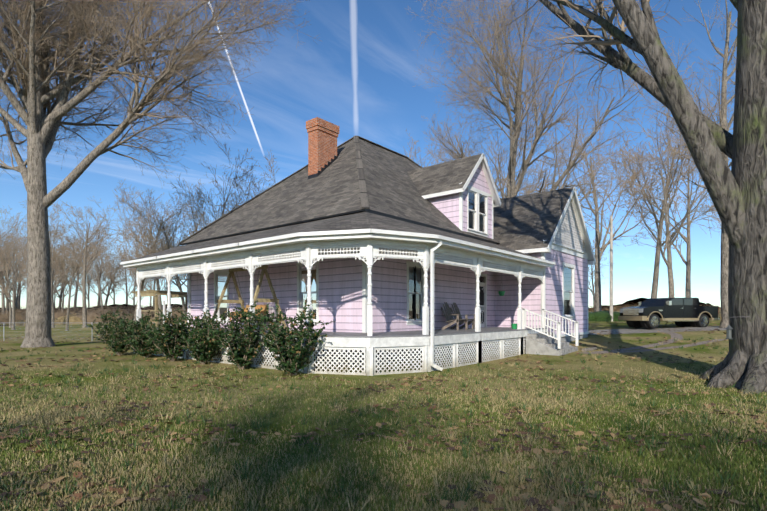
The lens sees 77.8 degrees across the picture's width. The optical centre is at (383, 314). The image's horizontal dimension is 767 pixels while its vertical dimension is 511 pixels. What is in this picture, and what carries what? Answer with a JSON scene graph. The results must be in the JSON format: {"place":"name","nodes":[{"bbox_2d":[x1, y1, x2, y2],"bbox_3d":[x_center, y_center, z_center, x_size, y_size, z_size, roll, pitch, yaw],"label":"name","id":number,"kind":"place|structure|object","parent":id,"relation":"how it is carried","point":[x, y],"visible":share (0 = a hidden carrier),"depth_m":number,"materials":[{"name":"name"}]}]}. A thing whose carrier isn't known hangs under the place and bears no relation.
{"place":"outdoors","nodes":[
{"label":"outdoors","id":0,"kind":"place"},
{"bbox_2d":[0,0,737,308],"label":"sky","id":1,"kind":"structure","parent":0,"point":[360,77],"materials":[{"name":"blue"}]},
{"bbox_2d":[0,320,766,510],"bbox_3d":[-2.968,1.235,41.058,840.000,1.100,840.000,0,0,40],"label":"lawn","id":2,"kind":"structure","parent":0,"point":[76,330],"depth_m":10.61,"materials":[{"name":"green plant"}]},
{"bbox_2d":[0,207,21,266],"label":"tree","id":3,"kind":"object","parent":2,"relation":"on","point":[7,226],"visible":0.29,"depth_m":80.69,"materials":[{"name":"brown plant"}]},
{"bbox_2d":[0,238,22,309],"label":"tree","id":4,"kind":"object","parent":2,"relation":"on","point":[15,283],"visible":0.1,"depth_m":100.18,"materials":[{"name":"brown plant"}]},
{"bbox_2d":[0,232,25,315],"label":"tree","id":5,"kind":"object","parent":2,"relation":"on","point":[7,278],"visible":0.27,"depth_m":81.71,"materials":[{"name":"brown plant"}]},
{"bbox_2d":[0,236,26,327],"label":"tree","id":6,"kind":"object","parent":2,"relation":"on","point":[10,307],"visible":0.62,"depth_m":63.01,"materials":[{"name":"brown plant"}]},
{"bbox_2d":[0,208,26,319],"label":"tree","id":7,"kind":"object","parent":2,"relation":"on","point":[2,293],"visible":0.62,"depth_m":77.93,"materials":[{"name":"brown plant"}]},
{"bbox_2d":[0,214,26,286],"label":"tree","id":8,"kind":"object","parent":2,"relation":"on","point":[11,251],"visible":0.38,"depth_m":75.90,"materials":[{"name":"brown plant"}]},
{"bbox_2d":[1,230,25,288],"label":"tree","id":9,"kind":"object","parent":2,"relation":"on","point":[10,255],"visible":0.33,"depth_m":80.62,"materials":[{"name":"brown plant"}]},
{"bbox_2d":[0,229,27,329],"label":"tree","id":10,"kind":"object","parent":2,"relation":"on","point":[13,306],"visible":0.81,"depth_m":54.45,"materials":[{"name":"brown plant"}]},
{"bbox_2d":[3,244,26,308],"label":"tree","id":11,"kind":"object","parent":2,"relation":"on","point":[19,296],"visible":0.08,"depth_m":101.26,"materials":[{"name":"brown plant"}]},
{"bbox_2d":[4,239,25,308],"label":"tree","id":12,"kind":"object","parent":2,"relation":"on","point":[17,293],"visible":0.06,"depth_m":110.56,"materials":[{"name":"brown plant"}]},
{"bbox_2d":[15,266,55,296],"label":"tree","id":13,"kind":"object","parent":2,"relation":"on","point":[22,283],"visible":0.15,"depth_m":94.08,"materials":[{"name":"grey plant"}]},
{"bbox_2d":[17,245,71,291],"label":"tree","id":14,"kind":"object","parent":2,"relation":"on","point":[52,261],"visible":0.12,"depth_m":75.72,"materials":[{"name":"brown plant"}]},
{"bbox_2d":[3,217,92,290],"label":"tree","id":15,"kind":"object","parent":2,"relation":"on","point":[51,249],"visible":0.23,"depth_m":59.88,"materials":[{"name":"grey plant"}]},
{"bbox_2d":[15,230,89,287],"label":"tree","id":16,"kind":"object","parent":2,"relation":"on","point":[55,280],"visible":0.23,"depth_m":75.39,"materials":[{"name":"grey plant"}]},
{"bbox_2d":[13,200,109,327],"bbox_3d":[-40.517,-5.985,60.006,6.573,16.066,9.586,0,0,33],"label":"tree","id":17,"kind":"object","parent":2,"relation":"on","point":[55,235],"visible":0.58,"depth_m":59.49,"materials":[{"name":"grey plant"}]},
{"bbox_2d":[54,280,74,306],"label":"tree","id":18,"kind":"object","parent":2,"relation":"on","point":[58,292],"visible":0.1,"depth_m":120.99,"materials":[{"name":"grey plant"}]},
{"bbox_2d":[49,229,90,288],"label":"tree","id":19,"kind":"object","parent":2,"relation":"on","point":[66,255],"visible":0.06,"depth_m":95.52,"materials":[{"name":"grey plant"}]},
{"bbox_2d":[52,246,91,312],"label":"tree","id":20,"kind":"object","parent":2,"relation":"on","point":[63,296],"visible":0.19,"depth_m":81.27,"materials":[{"name":"grey plant"}]},
{"bbox_2d":[50,224,96,330],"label":"tree","id":21,"kind":"object","parent":2,"relation":"on","point":[65,273],"visible":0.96,"depth_m":50.59,"materials":[{"name":"grey plant"}]},
{"bbox_2d":[48,222,103,309],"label":"tree","id":22,"kind":"object","parent":2,"relation":"on","point":[60,296],"visible":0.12,"depth_m":87.78,"materials":[{"name":"grey plant"}]},
{"bbox_2d":[51,213,112,310],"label":"tree","id":23,"kind":"object","parent":2,"relation":"on","point":[76,290],"visible":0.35,"depth_m":86.59,"materials":[{"name":"grey plant"}]},
{"bbox_2d":[49,197,120,327],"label":"tree","id":24,"kind":"object","parent":2,"relation":"on","point":[84,309],"visible":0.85,"depth_m":58.80,"materials":[{"name":"grey plant"}]},
{"bbox_2d":[69,259,112,307],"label":"tree","id":25,"kind":"object","parent":2,"relation":"on","point":[88,285],"visible":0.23,"depth_m":97.58,"materials":[{"name":"brown plant"}]},
{"bbox_2d":[0,302,182,325],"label":"thicket","id":26,"kind":"object","parent":2,"relation":"on","point":[126,309],"visible":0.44,"depth_m":75.34,"materials":[{"name":"plant"}]},
{"bbox_2d":[3,322,180,340],"bbox_3d":[-24.112,1.210,32.073,33.088,1.350,0.049,0,0,1],"label":"chain link fence","id":27,"kind":"object","parent":2,"relation":"on","point":[56,323],"visible":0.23,"depth_m":32.08,"materials":[{"name":"grey metal"}]},
{"bbox_2d":[75,238,113,305],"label":"tree","id":28,"kind":"object","parent":2,"relation":"on","point":[99,271],"visible":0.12,"depth_m":104.62,"materials":[{"name":"grey plant"}]},
{"bbox_2d":[77,237,124,309],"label":"tree","id":29,"kind":"object","parent":2,"relation":"on","point":[97,270],"visible":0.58,"depth_m":76.04,"materials":[{"name":"brown plant"}]},
{"bbox_2d":[86,241,117,306],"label":"tree","id":30,"kind":"object","parent":2,"relation":"on","point":[99,278],"visible":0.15,"depth_m":93.37,"materials":[{"name":"brown plant"}]},
{"bbox_2d":[95,248,131,304],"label":"tree","id":31,"kind":"object","parent":2,"relation":"on","point":[113,286],"visible":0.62,"depth_m":90.05,"materials":[{"name":"brown plant"}]},
{"bbox_2d":[95,251,136,305],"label":"tree","id":32,"kind":"object","parent":2,"relation":"on","point":[114,281],"visible":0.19,"depth_m":107.05,"materials":[{"name":"brown plant"}]},
{"bbox_2d":[99,248,134,305],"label":"tree","id":33,"kind":"object","parent":2,"relation":"on","point":[114,279],"visible":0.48,"depth_m":98.89,"materials":[{"name":"brown plant"}]},
{"bbox_2d":[101,236,138,303],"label":"tree","id":34,"kind":"object","parent":2,"relation":"on","point":[127,292],"visible":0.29,"depth_m":106.05,"materials":[{"name":"brown plant"}]},
{"bbox_2d":[104,252,145,304],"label":"tree","id":35,"kind":"object","parent":2,"relation":"on","point":[133,297],"visible":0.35,"depth_m":87.55,"materials":[{"name":"brown plant"}]},
{"bbox_2d":[108,230,164,306],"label":"tree","id":36,"kind":"object","parent":2,"relation":"on","point":[129,268],"visible":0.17,"depth_m":88.86,"materials":[{"name":"brown plant"}]},
{"bbox_2d":[116,225,164,289],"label":"tree","id":37,"kind":"object","parent":2,"relation":"on","point":[137,257],"visible":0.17,"depth_m":79.62,"materials":[{"name":"brown plant"}]},
{"bbox_2d":[129,270,155,299],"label":"tree","id":38,"kind":"object","parent":2,"relation":"on","point":[145,286],"visible":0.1,"depth_m":111.36,"materials":[{"name":"grey plant"}]},
{"bbox_2d":[114,237,174,307],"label":"tree","id":39,"kind":"object","parent":2,"relation":"on","point":[146,279],"visible":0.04,"depth_m":90.73,"materials":[{"name":"brown plant"}]},
{"bbox_2d":[128,247,164,305],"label":"tree","id":40,"kind":"object","parent":2,"relation":"on","point":[147,284],"visible":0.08,"depth_m":124.01,"materials":[{"name":"brown plant"}]},
{"bbox_2d":[108,182,189,323],"bbox_3d":[-27.612,-6.968,57.423,9.468,17.459,8.677,0,0,-21],"label":"tree","id":41,"kind":"object","parent":2,"relation":"on","point":[158,288],"visible":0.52,"depth_m":55.91,"materials":[{"name":"brown plant"}]},
{"bbox_2d":[100,179,200,322],"bbox_3d":[-25.562,-6.828,53.582,10.162,17.458,11.528,0,0,-24],"label":"tree","id":42,"kind":"object","parent":2,"relation":"on","point":[146,254],"visible":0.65,"depth_m":53.74,"materials":[{"name":"brown plant"}]},
{"bbox_2d":[114,181,194,320],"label":"tree","id":43,"kind":"object","parent":2,"relation":"on","point":[178,284],"visible":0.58,"depth_m":44.85,"materials":[{"name":"brown plant"}]},
{"bbox_2d":[132,290,186,327],"bbox_3d":[-11.693,0.280,25.175,2.200,3.010,2.203,0,0,40],"label":"back deck pergola","id":44,"kind":"object","parent":2,"relation":"on","point":[156,293],"visible":0.54,"depth_m":24.54,"materials":[{"name":"brown wood"}]},
{"bbox_2d":[0,0,319,347],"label":"tree","id":45,"kind":"object","parent":2,"relation":"on","point":[36,94],"visible":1,"depth_m":26.54,"materials":[{"name":"grey plant"}]},
{"bbox_2d":[149,278,174,290],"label":"tree","id":46,"kind":"object","parent":2,"relation":"on","point":[161,284],"visible":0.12,"depth_m":103.53,"materials":[{"name":"grey plant"}]},
{"bbox_2d":[156,275,186,296],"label":"tree","id":47,"kind":"object","parent":2,"relation":"on","point":[166,282],"visible":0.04,"depth_m":86.67,"materials":[{"name":"grey plant"}]},
{"bbox_2d":[133,194,227,286],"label":"tree","id":48,"kind":"object","parent":2,"relation":"on","point":[184,224],"visible":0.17,"depth_m":56.34,"materials":[{"name":"brown plant"}]},
{"bbox_2d":[86,300,334,374],"bbox_3d":[-7.050,0.676,17.234,13.262,2.240,3.037,0,0,40],"label":"shrub","id":49,"kind":"object","parent":2,"relation":"on","point":[182,338],"depth_m":15.83,"materials":[{"name":"green plant"}]},
{"bbox_2d":[170,142,265,240],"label":"tree","id":50,"kind":"object","parent":2,"relation":"on","point":[224,205],"visible":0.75,"depth_m":38.55,"materials":[{"name":"grey plant"}]},
{"bbox_2d":[226,150,278,205],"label":"tree","id":51,"kind":"object","parent":2,"relation":"on","point":[255,186],"visible":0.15,"depth_m":42.95,"materials":[{"name":"grey plant"}]},
{"bbox_2d":[120,229,555,375],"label":"porch trim","id":52,"kind":"structure","parent":2,"relation":"on","point":[429,250],"depth_m":15.48,"materials":[{"name":"white paint"}]},
{"bbox_2d":[15,309,720,325],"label":"dry brush band","id":53,"kind":"object","parent":2,"relation":"on","point":[73,319],"visible":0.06,"depth_m":71.33,"materials":[{"name":"brown plant"}]},
{"bbox_2d":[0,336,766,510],"bbox_3d":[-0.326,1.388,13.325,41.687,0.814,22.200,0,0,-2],"label":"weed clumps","id":54,"kind":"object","parent":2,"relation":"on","point":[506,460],"visible":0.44,"depth_m":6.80,"materials":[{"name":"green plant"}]},
{"bbox_2d":[0,321,766,510],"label":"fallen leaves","id":55,"kind":"object","parent":2,"relation":"on","point":[490,497],"visible":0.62,"depth_m":6.84,"materials":[{"name":"brown plant"}]},
{"bbox_2d":[187,164,587,365],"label":"house walls","id":56,"kind":"structure","parent":2,"relation":"on","point":[340,291],"depth_m":20.82,"materials":[{"name":"pink wood"}]},
{"bbox_2d":[149,327,546,337],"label":"porch deck","id":57,"kind":"structure","parent":56,"relation":"attached to","point":[438,332],"depth_m":16.64,"materials":[{"name":"grey wood"}]},
{"bbox_2d":[212,265,286,326],"bbox_3d":[-5.370,-0.602,18.777,2.533,2.556,2.007,0,0,40],"label":"swing frame","id":58,"kind":"object","parent":57,"relation":"on","point":[264,268],"visible":0.73,"depth_m":18.76,"materials":[{"name":"brown wood"}]},
{"bbox_2d":[230,270,268,320],"bbox_3d":[-5.332,-0.741,18.822,1.555,2.002,0.852,0,0,40],"label":"porch swing","id":59,"kind":"object","parent":58,"relation":"attached to","point":[263,310],"visible":0.44,"depth_m":18.92,"materials":[{"name":"brown wood"}]},
{"bbox_2d":[441,302,474,329],"bbox_3d":[3.390,0.073,20.197,0.911,1.172,2.245,0,0,40],"label":"adirondack bench","id":60,"kind":"object","parent":57,"relation":"on","point":[457,315],"visible":0.94,"depth_m":19.84,"materials":[{"name":"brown wood"}]},
{"bbox_2d":[498,285,516,328],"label":"green pots","id":61,"kind":"object","parent":57,"relation":"on","point":[502,293],"visible":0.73,"depth_m":21.07,"materials":[{"name":"green plastic"}]},
{"bbox_2d":[130,135,588,260],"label":"roofs","id":62,"kind":"structure","parent":56,"relation":"on","point":[359,173],"depth_m":21.85,"materials":[{"name":"grey"}]},
{"bbox_2d":[306,117,339,178],"bbox_3d":[-2.924,-7.515,22.950,0.810,3.400,1.450,0,0,40],"label":"chimney","id":63,"kind":"object","parent":62,"relation":"on","point":[322,144],"visible":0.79,"depth_m":22.54,"materials":[{"name":"brick"}]},
{"bbox_2d":[179,208,495,244],"bbox_3d":[-2.409,-3.530,23.848,12.700,0.120,9.770,0,0,40],"label":"drip edge","id":64,"kind":"object","parent":62,"relation":"attached to","point":[415,222],"visible":0.89,"depth_m":18.80,"materials":[{"name":"black"}]},
{"bbox_2d":[217,192,571,318],"bbox_3d":[1.644,-2.765,21.348,18.381,6.000,5.604,0,0,-10],"label":"window glass","id":65,"kind":"object","parent":56,"relation":"attached to","point":[221,280],"visible":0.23,"depth_m":22.01,"materials":[{"name":"glass"}]},
{"bbox_2d":[213,153,595,336],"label":"house trim","id":66,"kind":"structure","parent":56,"relation":"attached to","point":[574,200],"depth_m":22.50,"materials":[{"name":"white wood"}]},
{"bbox_2d":[479,286,483,322],"bbox_3d":[4.662,-0.427,22.873,0.001,2.075,0.860,0,0,40],"label":"screen door","id":67,"kind":"structure","parent":56,"relation":"attached to","point":[481,296],"depth_m":22.95,"materials":[{"name":"black metal"}]},
{"bbox_2d":[403,126,475,166],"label":"tree","id":68,"kind":"object","parent":2,"relation":"on","point":[415,153],"visible":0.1,"depth_m":55.85,"materials":[{"name":"brown plant"}]},
{"bbox_2d":[439,114,575,198],"bbox_3d":[16.486,-11.966,59.803,15.236,26.283,14.119,0,0,-30],"label":"tree","id":69,"kind":"object","parent":2,"relation":"on","point":[532,174],"visible":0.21,"depth_m":58.50,"materials":[{"name":"brown plant"}]},
{"bbox_2d":[405,0,680,217],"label":"tree","id":70,"kind":"object","parent":2,"relation":"on","point":[502,70],"visible":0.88,"depth_m":39.41,"materials":[{"name":"grey plant"}]},
{"bbox_2d":[526,332,596,355],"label":"stone steps","id":71,"kind":"structure","parent":2,"relation":"on","point":[540,343],"depth_m":20.28,"materials":[{"name":"concrete"}]},
{"bbox_2d":[522,308,578,348],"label":"stair railings","id":72,"kind":"object","parent":71,"relation":"on","point":[543,321],"visible":0.98,"depth_m":20.51,"materials":[{"name":"white paint"}]},
{"bbox_2d":[421,0,766,391],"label":"huge tree","id":73,"kind":"object","parent":2,"relation":"on","point":[737,192],"visible":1,"depth_m":11.66,"materials":[{"name":"grey plant"}]},
{"bbox_2d":[725,316,749,338],"bbox_3d":[8.162,0.302,10.928,0.578,0.526,0.166,0,0,7],"label":"feeder bird","id":74,"kind":"object","parent":73,"relation":"on","point":[728,328],"visible":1,"depth_m":10.92},
{"bbox_2d":[588,233,613,310],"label":"tree","id":75,"kind":"object","parent":2,"relation":"on","point":[592,275],"visible":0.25,"depth_m":90.08,"materials":[{"name":"grey plant"}]},
{"bbox_2d":[588,311,624,321],"bbox_3d":[17.356,0.126,47.348,24.591,1.559,3.362,0,0,-2],"label":"hedge row","id":76,"kind":"object","parent":2,"relation":"on","point":[601,316],"visible":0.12,"depth_m":46.38,"materials":[{"name":"green plant"}]},
{"bbox_2d":[609,214,612,320],"bbox_3d":[22.423,-4.493,46.850,0.338,10.756,0.443,0,0,10],"label":"utility pole","id":77,"kind":"object","parent":2,"relation":"on","point":[611,267],"visible":0.88,"depth_m":46.70,"materials":[{"name":"brown wood"}]},
{"bbox_2d":[537,102,697,311],"bbox_3d":[25.479,-11.416,53.481,17.211,25.153,11.892,0,0,3],"label":"tree","id":78,"kind":"object","parent":2,"relation":"on","point":[598,249],"visible":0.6,"depth_m":51.80,"materials":[{"name":"brown plant"}]},
{"bbox_2d":[588,298,720,311],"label":"thicket","id":79,"kind":"object","parent":2,"relation":"on","point":[631,303],"visible":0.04,"depth_m":82.06,"materials":[{"name":"plant"}]},
{"bbox_2d":[596,64,732,297],"bbox_3d":[29.826,-12.445,54.559,13.445,27.241,15.155,0,0,1],"label":"tree","id":80,"kind":"object","parent":2,"relation":"on","point":[656,270],"visible":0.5,"depth_m":53.32,"materials":[{"name":"grey plant"}]},
{"bbox_2d":[619,115,728,297],"bbox_3d":[28.215,-9.056,46.843,8.808,20.283,9.986,0,0,0],"label":"tree","id":81,"kind":"object","parent":2,"relation":"on","point":[668,261],"visible":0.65,"depth_m":47.56,"materials":[{"name":"grey plant"}]},
{"bbox_2d":[623,103,732,297],"bbox_3d":[40.160,-12.501,64.295,14.202,27.382,10.187,0,0,34],"label":"tree","id":82,"kind":"object","parent":2,"relation":"on","point":[687,240],"visible":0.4,"depth_m":63.23,"materials":[{"name":"grey plant"}]},
{"bbox_2d":[622,0,736,327],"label":"tree","id":83,"kind":"object","parent":2,"relation":"on","point":[724,124],"visible":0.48,"depth_m":31.01,"materials":[{"name":"grey plant"}]},
{"bbox_2d":[676,169,730,228],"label":"tree","id":84,"kind":"object","parent":2,"relation":"on","point":[714,211],"visible":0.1,"depth_m":49.74,"materials":[{"name":"grey plant"}]},
{"bbox_2d":[699,348,766,393],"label":"tree roots","id":85,"kind":"object","parent":2,"relation":"on","point":[726,371],"visible":0.79,"depth_m":11.49,"materials":[{"name":"grey plant"}]},
{"bbox_2d":[580,326,727,353],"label":"driveway path","id":86,"kind":"structure","parent":0,"point":[670,331],"depth_m":29.06,"materials":[{"name":"grey gravel"}]},
{"bbox_2d":[626,313,708,328],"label":"truck wheels","id":87,"kind":"object","parent":86,"relation":"on","point":[653,321],"visible":0.54,"depth_m":32.00,"materials":[{"name":"black rubber"}]},
{"bbox_2d":[620,298,717,320],"bbox_3d":[19.447,-0.352,32.407,2.142,1.545,6.280,0,0,74],"label":"truck","id":88,"kind":"object","parent":87,"relation":"on","point":[649,307],"depth_m":31.53,"materials":[{"name":"black metal"}]},
{"bbox_2d":[618,301,719,320],"bbox_3d":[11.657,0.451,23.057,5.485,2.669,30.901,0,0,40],"label":"truck chrome","id":89,"kind":"object","parent":88,"relation":"attached to","point":[630,311],"visible":0.71,"depth_m":31.40,"materials":[{"name":"silver metal"}]}
]}

